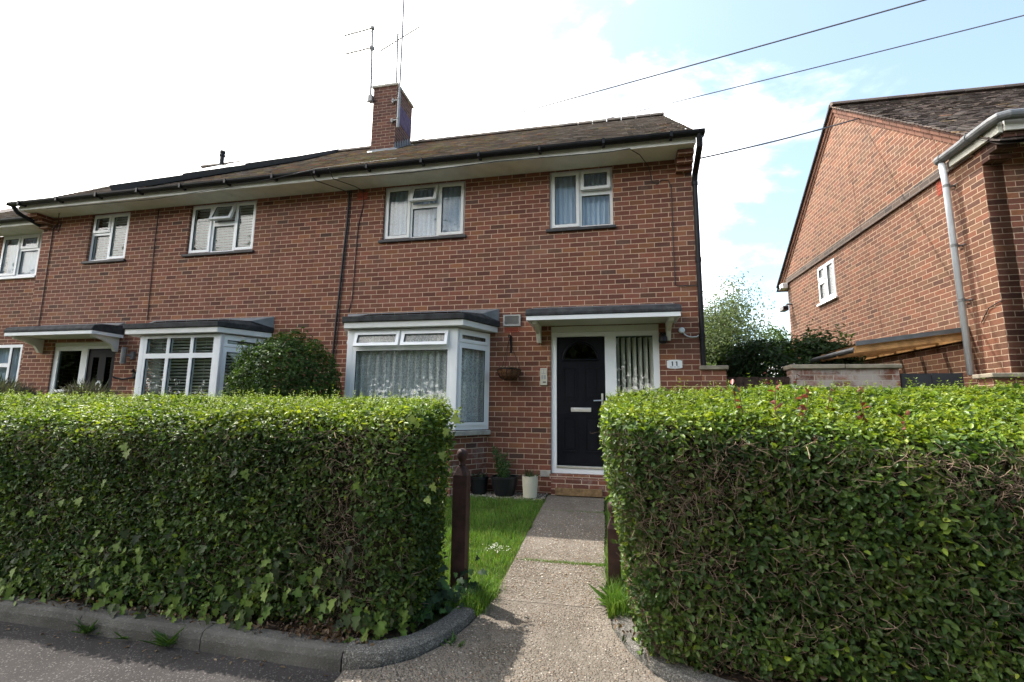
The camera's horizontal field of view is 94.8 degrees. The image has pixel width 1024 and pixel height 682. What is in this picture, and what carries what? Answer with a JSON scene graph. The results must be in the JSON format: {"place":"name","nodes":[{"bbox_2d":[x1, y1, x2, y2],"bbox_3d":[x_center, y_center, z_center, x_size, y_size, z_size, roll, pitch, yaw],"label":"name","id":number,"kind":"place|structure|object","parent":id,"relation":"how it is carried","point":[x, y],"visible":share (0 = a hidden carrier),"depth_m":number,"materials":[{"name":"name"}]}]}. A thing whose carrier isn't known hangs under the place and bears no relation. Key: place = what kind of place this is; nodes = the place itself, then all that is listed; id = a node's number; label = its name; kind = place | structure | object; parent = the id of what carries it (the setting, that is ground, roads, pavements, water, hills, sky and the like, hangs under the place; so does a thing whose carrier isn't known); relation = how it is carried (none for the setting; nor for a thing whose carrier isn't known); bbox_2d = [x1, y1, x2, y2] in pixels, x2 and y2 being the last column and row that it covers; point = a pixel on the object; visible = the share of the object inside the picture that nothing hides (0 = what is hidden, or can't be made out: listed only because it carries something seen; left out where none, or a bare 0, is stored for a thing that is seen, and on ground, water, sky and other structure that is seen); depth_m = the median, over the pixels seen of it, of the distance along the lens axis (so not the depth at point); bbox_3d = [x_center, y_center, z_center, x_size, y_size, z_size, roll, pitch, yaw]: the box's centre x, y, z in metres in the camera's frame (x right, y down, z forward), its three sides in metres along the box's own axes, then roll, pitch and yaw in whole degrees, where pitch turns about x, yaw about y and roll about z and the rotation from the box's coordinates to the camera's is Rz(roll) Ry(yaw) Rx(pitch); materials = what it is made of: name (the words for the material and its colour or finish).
{"place":"outdoors","nodes":[
{"label":"outdoors","id":0,"kind":"place"},
{"bbox_2d":[0,621,341,681],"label":"pavement","id":1,"kind":"structure","parent":0,"point":[27,654],"depth_m":2.58,"materials":[{"name":"grey asphalt"}]},
{"bbox_2d":[69,617,99,634],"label":"weed","id":2,"kind":"object","parent":1,"relation":"on","point":[84,630],"visible":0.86,"depth_m":2.89,"materials":[{"name":"green plant"}]},
{"bbox_2d":[113,631,128,639],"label":"weed","id":3,"kind":"object","parent":1,"relation":"on","point":[122,637],"visible":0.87,"depth_m":2.81,"materials":[{"name":"green plant"}]},
{"bbox_2d":[139,626,184,646],"bbox_3d":[-2.034,1.736,2.787,0.285,0.119,0.223,2,-8,-10],"label":"weed","id":4,"kind":"object","parent":1,"relation":"on","point":[161,640],"visible":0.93,"depth_m":2.75,"materials":[{"name":"green plant"}]},
{"bbox_2d":[6,625,326,678],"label":"leaf litter","id":5,"kind":"object","parent":1,"relation":"on","point":[156,650],"visible":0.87,"depth_m":2.67,"materials":[{"name":"brown plant"}]},
{"bbox_2d":[335,495,667,681],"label":"path","id":6,"kind":"structure","parent":0,"point":[628,667],"depth_m":2.83,"materials":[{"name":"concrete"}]},
{"bbox_2d":[439,630,464,646],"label":"weed","id":7,"kind":"object","parent":6,"relation":"on","point":[453,638],"visible":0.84,"depth_m":2.73,"materials":[{"name":"green plant"}]},
{"bbox_2d":[496,506,605,605],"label":"path pebbles","id":8,"kind":"object","parent":6,"relation":"on","point":[551,580],"visible":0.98,"depth_m":3.85,"materials":[{"name":"beige gravel"}]},
{"bbox_2d":[555,488,602,496],"bbox_3d":[0.911,2.067,6.431,0.640,0.095,0.050,-1,-9,12],"label":"doorstep","id":9,"kind":"object","parent":6,"relation":"on","point":[580,492],"visible":1,"depth_m":6.41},
{"bbox_2d":[0,0,1023,373],"label":"sky","id":10,"kind":"structure","parent":0,"point":[94,94],"materials":[{"name":"white"}]},
{"bbox_2d":[418,465,704,671],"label":"ground","id":11,"kind":"structure","parent":0,"point":[436,618],"depth_m":4.29,"materials":[{"name":"brown soil"}]},
{"bbox_2d":[0,207,43,386],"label":"brick house","id":12,"kind":"structure","parent":11,"relation":"on","point":[20,242],"depth_m":9.83,"materials":[{"name":"brown brick"}]},
{"bbox_2d":[0,344,22,386],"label":"window","id":13,"kind":"structure","parent":12,"relation":"in","point":[10,355],"depth_m":9.67,"materials":[{"name":"white plastic"}]},
{"bbox_2d":[0,233,42,279],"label":"window","id":14,"kind":"structure","parent":12,"relation":"in","point":[25,249],"depth_m":10.01,"materials":[{"name":"white plastic"}]},
{"bbox_2d":[0,374,44,395],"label":"lavender bush","id":15,"kind":"object","parent":11,"relation":"on","point":[5,387],"visible":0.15,"depth_m":6.80,"materials":[{"name":"green plant"}]},
{"bbox_2d":[50,375,119,397],"bbox_3d":[-5.833,1.269,6.375,1.092,1.609,1.106,-1,-9,12],"label":"lavender bush","id":16,"kind":"object","parent":11,"relation":"on","point":[70,390],"visible":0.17,"depth_m":6.39,"materials":[{"name":"green plant"}]},
{"bbox_2d":[0,595,349,672],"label":"kerb","id":17,"kind":"structure","parent":11,"relation":"on","point":[272,646],"depth_m":2.77,"materials":[{"name":"concrete"}]},
{"bbox_2d":[3,146,419,403],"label":"brick house","id":18,"kind":"structure","parent":11,"relation":"on","point":[180,293],"depth_m":8.63,"materials":[{"name":"brick"}]},
{"bbox_2d":[85,349,115,390],"bbox_3d":[-7.644,1.074,8.669,0.651,1.876,0.066,-1,-9,12],"label":"front door","id":19,"kind":"structure","parent":18,"relation":"in","point":[100,365],"depth_m":8.76,"materials":[{"name":"black"}]},
{"bbox_2d":[81,212,130,263],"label":"window","id":20,"kind":"structure","parent":18,"relation":"in","point":[110,233],"depth_m":9.22,"materials":[{"name":"white plastic"}]},
{"bbox_2d":[112,369,135,379],"bbox_3d":[-6.962,0.601,8.466,0.399,0.203,0.110,0,-8,7],"label":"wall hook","id":21,"kind":"object","parent":18,"relation":"attached to","point":[133,374],"depth_m":8.45,"materials":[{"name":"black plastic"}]},
{"bbox_2d":[119,347,135,363],"bbox_3d":[-6.937,0.264,8.506,0.215,0.290,0.088,5,-9,-26],"label":"wall light","id":22,"kind":"object","parent":18,"relation":"attached to","point":[123,355],"visible":1,"depth_m":8.47,"materials":[{"name":"metal"}]},
{"bbox_2d":[145,340,164,394],"bbox_3d":[-6.214,0.673,8.052,0.156,1.435,0.710,3,-9,-17],"label":"window blind","id":23,"kind":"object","parent":18,"relation":"in","point":[151,340],"depth_m":8.25,"materials":[{"name":"white plastic"}]},
{"bbox_2d":[138,334,216,396],"bbox_3d":[-5.390,0.618,7.615,1.480,1.435,0.118,-1,-9,12],"label":"window","id":24,"kind":"structure","parent":18,"relation":"in","point":[193,353],"depth_m":7.65,"materials":[{"name":"white plastic"}]},
{"bbox_2d":[123,317,273,403],"bbox_3d":[-5.398,0.455,7.829,2.569,1.820,0.751,-1,-9,12],"label":"bay window","id":25,"kind":"structure","parent":18,"relation":"in","point":[253,327],"depth_m":7.64,"materials":[{"name":"plastic"}]},
{"bbox_2d":[181,200,256,256],"bbox_3d":[-5.292,-2.043,8.627,1.515,1.007,0.285,-1,-9,12],"label":"window","id":26,"kind":"structure","parent":18,"relation":"in","point":[214,210],"depth_m":8.67,"materials":[{"name":"white plastic"}]},
{"bbox_2d":[109,149,337,190],"bbox_3d":[-5.994,-3.916,10.556,2.095,2.832,3.913,-1,-9,12],"label":"solar panel array","id":27,"kind":"object","parent":18,"relation":"on","point":[244,165],"visible":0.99,"depth_m":9.93,"materials":[{"name":"black glass"}]},
{"bbox_2d":[219,335,264,397],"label":"window","id":28,"kind":"structure","parent":18,"relation":"in","point":[228,347],"depth_m":7.64,"materials":[{"name":"white plastic"}]},
{"bbox_2d":[221,327,342,401],"bbox_3d":[-3.180,0.972,6.578,1.714,2.436,1.507,-1,-9,12],"label":"round shrub","id":29,"kind":"object","parent":11,"relation":"on","point":[294,346],"visible":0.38,"depth_m":6.35,"materials":[{"name":"green plant"}]},
{"bbox_2d":[47,82,705,497],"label":"brick house","id":30,"kind":"structure","parent":11,"relation":"on","point":[567,256],"depth_m":7.07,"materials":[{"name":"brick"}]},
{"bbox_2d":[344,25,376,103],"bbox_3d":[-3.655,-6.652,11.257,0.762,2.034,0.227,1,-8,-4],"label":"tv aerial","id":31,"kind":"object","parent":30,"relation":"attached to","point":[371,47],"visible":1,"depth_m":11.30,"materials":[{"name":"metal"}]},
{"bbox_2d":[391,0,404,127],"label":"radio mast","id":32,"kind":"object","parent":30,"relation":"attached to","point":[397,100],"visible":1,"depth_m":11.00,"materials":[{"name":"metal"}]},
{"bbox_2d":[350,328,451,424],"bbox_3d":[-1.608,0.539,6.781,1.625,1.435,0.226,-1,-9,12],"label":"window","id":33,"kind":"structure","parent":30,"relation":"in","point":[386,361],"depth_m":6.86,"materials":[{"name":"white plastic"}]},
{"bbox_2d":[379,19,423,81],"bbox_3d":[-2.811,-7.019,11.776,1.112,2.022,0.250,-1,-9,12],"label":"tv aerial","id":34,"kind":"object","parent":30,"relation":"attached to","point":[398,38],"visible":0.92,"depth_m":11.83,"materials":[{"name":"metal"}]},
{"bbox_2d":[342,309,499,497],"bbox_3d":[-1.550,0.885,6.967,2.619,2.835,0.805,-1,-9,12],"label":"bay window","id":35,"kind":"structure","parent":30,"relation":"in","point":[486,320],"depth_m":6.77,"materials":[{"name":"plastic"}]},
{"bbox_2d":[378,181,466,243],"bbox_3d":[-1.452,-2.122,7.830,1.520,0.997,0.298,-1,-9,12],"label":"window","id":36,"kind":"structure","parent":30,"relation":"in","point":[412,214],"depth_m":7.87,"materials":[{"name":"white plastic"}]},
{"bbox_2d":[457,328,489,429],"bbox_3d":[-0.617,0.564,6.882,0.141,1.435,0.713,-7,-11,42],"label":"window","id":37,"kind":"structure","parent":30,"relation":"in","point":[474,346],"depth_m":6.95,"materials":[{"name":"white plastic"}]},
{"bbox_2d":[497,334,522,379],"bbox_3d":[-0.021,0.231,6.904,0.396,0.692,0.378,-1,-9,12],"label":"hanging basket","id":38,"kind":"object","parent":30,"relation":"hanging from","point":[511,373],"visible":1,"depth_m":6.76,"materials":[{"name":"brown wicker"}]},
{"bbox_2d":[540,368,546,384],"bbox_3d":[0.468,0.526,6.935,0.104,0.250,0.030,-1,-9,12],"label":"door entry unit","id":39,"kind":"object","parent":30,"relation":"attached to","point":[543,376],"depth_m":6.92,"materials":[{"name":"beige plastic"}]},
{"bbox_2d":[546,167,615,232],"bbox_3d":[1.067,-2.164,7.314,1.053,1.007,0.264,-1,-9,12],"label":"window","id":40,"kind":"structure","parent":30,"relation":"in","point":[580,202],"depth_m":7.34,"materials":[{"name":"white plastic"}]},
{"bbox_2d":[557,337,604,466],"bbox_3d":[1.000,0.858,6.830,0.693,1.855,0.108,-1,-9,12],"label":"front door","id":41,"kind":"structure","parent":30,"relation":"in","point":[580,360],"depth_m":6.84,"materials":[{"name":"black plastic"}]},
{"bbox_2d":[659,332,666,343],"bbox_3d":[2.110,-0.046,6.592,0.120,0.170,0.178,-1,-9,12],"label":"outside lamp","id":42,"kind":"object","parent":30,"relation":"attached to","point":[662,338],"visible":0.98,"depth_m":6.52,"materials":[{"name":"black plastic"}]},
{"bbox_2d":[413,0,925,141],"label":"overhead cable","id":43,"kind":"object","parent":30,"relation":"attached to","point":[688,65],"visible":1,"depth_m":8.87,"materials":[{"name":"black rubber"}]},
{"bbox_2d":[667,360,681,368],"bbox_3d":[2.274,0.326,6.586,0.204,0.124,0.014,-1,-9,12],"label":"house sign","id":44,"kind":"object","parent":30,"relation":"attached to","point":[674,364],"visible":1,"depth_m":6.58,"materials":[{"name":"white plastic"}]},
{"bbox_2d":[679,327,698,337],"bbox_3d":[2.478,-0.119,6.597,0.269,0.150,0.035,-1,-9,12],"label":"sensor box","id":45,"kind":"object","parent":30,"relation":"attached to","point":[681,329],"visible":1,"depth_m":6.60,"materials":[{"name":"white plastic"}]},
{"bbox_2d":[606,15,1023,118],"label":"overhead cable","id":46,"kind":"object","parent":30,"relation":"attached to","point":[826,64],"visible":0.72,"depth_m":9.74,"materials":[{"name":"black rubber"}]},
{"bbox_2d":[342,606,475,671],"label":"kerb","id":47,"kind":"structure","parent":11,"relation":"on","point":[378,654],"depth_m":2.60,"materials":[{"name":"grey concrete"}]},
{"bbox_2d":[450,448,470,587],"bbox_3d":[-0.374,1.364,3.421,0.104,1.145,0.104,-1,-9,12],"label":"gate post","id":48,"kind":"object","parent":11,"relation":"on","point":[460,522],"visible":0.88,"depth_m":3.39,"materials":[{"name":"brown wood"}]},
{"bbox_2d":[6,579,914,681],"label":"soil","id":49,"kind":"structure","parent":11,"relation":"on","point":[739,677],"depth_m":2.84,"materials":[{"name":"brown soil"}]},
{"bbox_2d":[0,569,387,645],"bbox_3d":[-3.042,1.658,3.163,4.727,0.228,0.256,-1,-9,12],"label":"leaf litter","id":50,"kind":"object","parent":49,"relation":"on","point":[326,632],"visible":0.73,"depth_m":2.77,"materials":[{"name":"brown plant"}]},
{"bbox_2d":[0,385,463,632],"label":"hedge","id":51,"kind":"object","parent":49,"relation":"on","point":[305,461],"visible":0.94,"depth_m":3.12,"materials":[{"name":"green plant"}]},
{"bbox_2d":[0,414,486,642],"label":"ivy","id":52,"kind":"object","parent":51,"relation":"attached to","point":[358,621],"visible":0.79,"depth_m":2.95,"materials":[{"name":"green plant"}]},
{"bbox_2d":[611,615,955,681],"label":"leaf litter","id":53,"kind":"object","parent":49,"relation":"on","point":[822,678],"visible":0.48,"depth_m":2.35,"materials":[{"name":"brown plant"}]},
{"bbox_2d":[597,373,1023,681],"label":"hedge","id":54,"kind":"object","parent":49,"relation":"on","point":[922,580],"visible":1,"depth_m":2.39,"materials":[{"name":"green plant"}]},
{"bbox_2d":[720,379,909,580],"bbox_3d":[1.732,0.770,2.673,1.000,1.094,0.478,-1,-9,12],"label":"rose bush","id":55,"kind":"object","parent":54,"relation":"on","point":[802,406],"visible":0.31,"depth_m":2.62,"materials":[{"name":"green plant"}]},
{"bbox_2d":[429,494,544,615],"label":"grass","id":56,"kind":"structure","parent":11,"relation":"on","point":[518,507],"depth_m":4.85,"materials":[{"name":"green plant"}]},
{"bbox_2d":[476,543,509,552],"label":"daisies","id":57,"kind":"object","parent":11,"relation":"on","point":[494,547],"visible":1,"depth_m":4.26,"materials":[{"name":"white plant"}]},
{"bbox_2d":[470,491,547,500],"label":"gravel","id":58,"kind":"structure","parent":11,"relation":"on","point":[514,495],"depth_m":6.54,"materials":[{"name":"grey gravel"}]},
{"bbox_2d":[470,471,488,494],"bbox_3d":[-0.474,2.013,6.707,0.288,0.311,0.278,-1,-9,12],"label":"flower pot","id":59,"kind":"object","parent":58,"relation":"on","point":[478,482],"visible":0.97,"depth_m":6.60,"materials":[{"name":"plastic"}]},
{"bbox_2d":[490,445,518,496],"bbox_3d":[-0.109,1.815,6.637,0.407,0.692,0.398,-7,-11,41],"label":"flower pot","id":60,"kind":"object","parent":58,"relation":"on","point":[504,482],"visible":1,"depth_m":6.50,"materials":[{"name":"plastic"}]},
{"bbox_2d":[519,468,540,498],"bbox_3d":[0.255,1.937,6.464,0.260,0.413,0.309,5,-9,-27],"label":"flower pot","id":61,"kind":"object","parent":58,"relation":"on","point":[530,483],"visible":0.99,"depth_m":6.39,"materials":[{"name":"ceramic"}]},
{"bbox_2d":[440,509,606,615],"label":"grass","id":62,"kind":"structure","parent":11,"relation":"on","point":[480,598],"depth_m":3.29,"materials":[{"name":"green plant"}]},
{"bbox_2d":[589,583,633,611],"bbox_3d":[0.684,1.723,3.169,0.361,0.144,0.325,-1,-9,12],"label":"weed","id":63,"kind":"object","parent":11,"relation":"on","point":[602,595],"visible":0.21,"depth_m":3.20,"materials":[{"name":"green plant"}]},
{"bbox_2d":[589,495,637,619],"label":"grass","id":64,"kind":"structure","parent":11,"relation":"on","point":[615,606],"depth_m":3.13,"materials":[{"name":"green plant"}]},
{"bbox_2d":[607,502,620,587],"bbox_3d":[0.741,1.559,3.411,0.090,0.780,0.090,-1,-9,12],"label":"gate post","id":65,"kind":"object","parent":11,"relation":"on","point":[614,561],"visible":0.41,"depth_m":3.37,"materials":[{"name":"brown wood"}]},
{"bbox_2d":[632,387,692,392],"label":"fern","id":66,"kind":"object","parent":11,"relation":"on","point":[656,388],"visible":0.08,"depth_m":5.02,"materials":[{"name":"green plant"}]},
{"bbox_2d":[611,612,734,681],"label":"kerb","id":67,"kind":"structure","parent":11,"relation":"on","point":[675,672],"depth_m":2.47,"materials":[{"name":"grey concrete"}]},
{"bbox_2d":[699,365,728,391],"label":"garden wall","id":68,"kind":"structure","parent":11,"relation":"on","point":[712,373],"depth_m":6.44,"materials":[{"name":"red brick"}]},
{"bbox_2d":[703,267,789,376],"bbox_3d":[9.526,0.565,21.829,6.340,7.764,6.787,-1,-9,12],"label":"garden tree","id":69,"kind":"object","parent":11,"relation":"on","point":[721,331],"visible":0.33,"depth_m":20.64,"materials":[{"name":"green plant"}]},
{"bbox_2d":[759,321,790,376],"bbox_3d":[12.586,1.767,21.700,3.181,5.420,3.379,4,-9,-22],"label":"garden tree","id":70,"kind":"object","parent":11,"relation":"on","point":[779,335],"visible":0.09,"depth_m":21.86,"materials":[{"name":"green plant"}]},
{"bbox_2d":[763,368,799,387],"bbox_3d":[3.035,1.146,5.256,0.503,1.665,0.428,-1,-9,12],"label":"rose bush","id":71,"kind":"object","parent":11,"relation":"on","point":[777,382],"visible":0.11,"depth_m":5.24,"materials":[{"name":"green plant"}]},
{"bbox_2d":[714,331,863,376],"bbox_3d":[4.965,1.149,8.557,2.349,2.629,1.823,-1,-9,12],"label":"dark shrub","id":72,"kind":"object","parent":11,"relation":"on","point":[776,354],"visible":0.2,"depth_m":8.17,"materials":[{"name":"green plant"}]},
{"bbox_2d":[789,314,866,364],"bbox_3d":[5.294,0.930,7.904,1.420,2.877,1.194,-1,-9,12],"label":"dark shrub","id":73,"kind":"object","parent":11,"relation":"on","point":[824,348],"visible":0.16,"depth_m":7.90,"materials":[{"name":"green plant"}]},
{"bbox_2d":[783,364,901,399],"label":"garden wall","id":74,"kind":"structure","parent":11,"relation":"on","point":[857,375],"depth_m":6.11,"materials":[{"name":"brick"}]},
{"bbox_2d":[727,377,789,398],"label":"side gate","id":75,"kind":"structure","parent":74,"relation":"attached to","point":[741,382],"depth_m":6.40,"materials":[{"name":"brown wood"}]},
{"bbox_2d":[900,373,963,396],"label":"side gate","id":76,"kind":"structure","parent":74,"relation":"attached to","point":[928,379],"depth_m":5.92,"materials":[{"name":"grey wood"}]},
{"bbox_2d":[761,83,1023,387],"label":"brick house","id":77,"kind":"structure","parent":11,"relation":"on","point":[905,248],"depth_m":7.32,"materials":[{"name":"brick"}]},
{"bbox_2d":[701,118,859,158],"bbox_3d":[4.560,-3.397,7.820,3.997,1.730,0.025,4,-9,-22],"label":"overhead cable","id":78,"kind":"object","parent":77,"relation":"attached to","point":[777,140],"visible":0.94,"depth_m":7.68,"materials":[{"name":"black rubber"}]},
{"bbox_2d":[779,283,787,290],"bbox_3d":[7.075,-1.409,12.263,0.192,0.160,0.232,-1,-9,12],"label":"floodlight","id":79,"kind":"object","parent":77,"relation":"attached to","point":[783,286],"visible":1,"depth_m":12.18,"materials":[{"name":"white plastic"}]},
{"bbox_2d":[779,303,791,311],"bbox_3d":[7.023,-0.863,12.059,0.249,0.200,0.267,-1,-9,12],"label":"security camera","id":80,"kind":"object","parent":77,"relation":"attached to","point":[785,308],"visible":1,"depth_m":11.98,"materials":[{"name":"grey plastic"}]},
{"bbox_2d":[817,257,837,306],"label":"window","id":81,"kind":"structure","parent":77,"relation":"in","point":[826,279],"depth_m":10.12,"materials":[{"name":"white plastic"}]},
{"bbox_2d":[972,373,1023,393],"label":"garden wall","id":82,"kind":"structure","parent":11,"relation":"on","point":[990,379],"depth_m":5.39,"materials":[{"name":"brown brick"}]}
]}

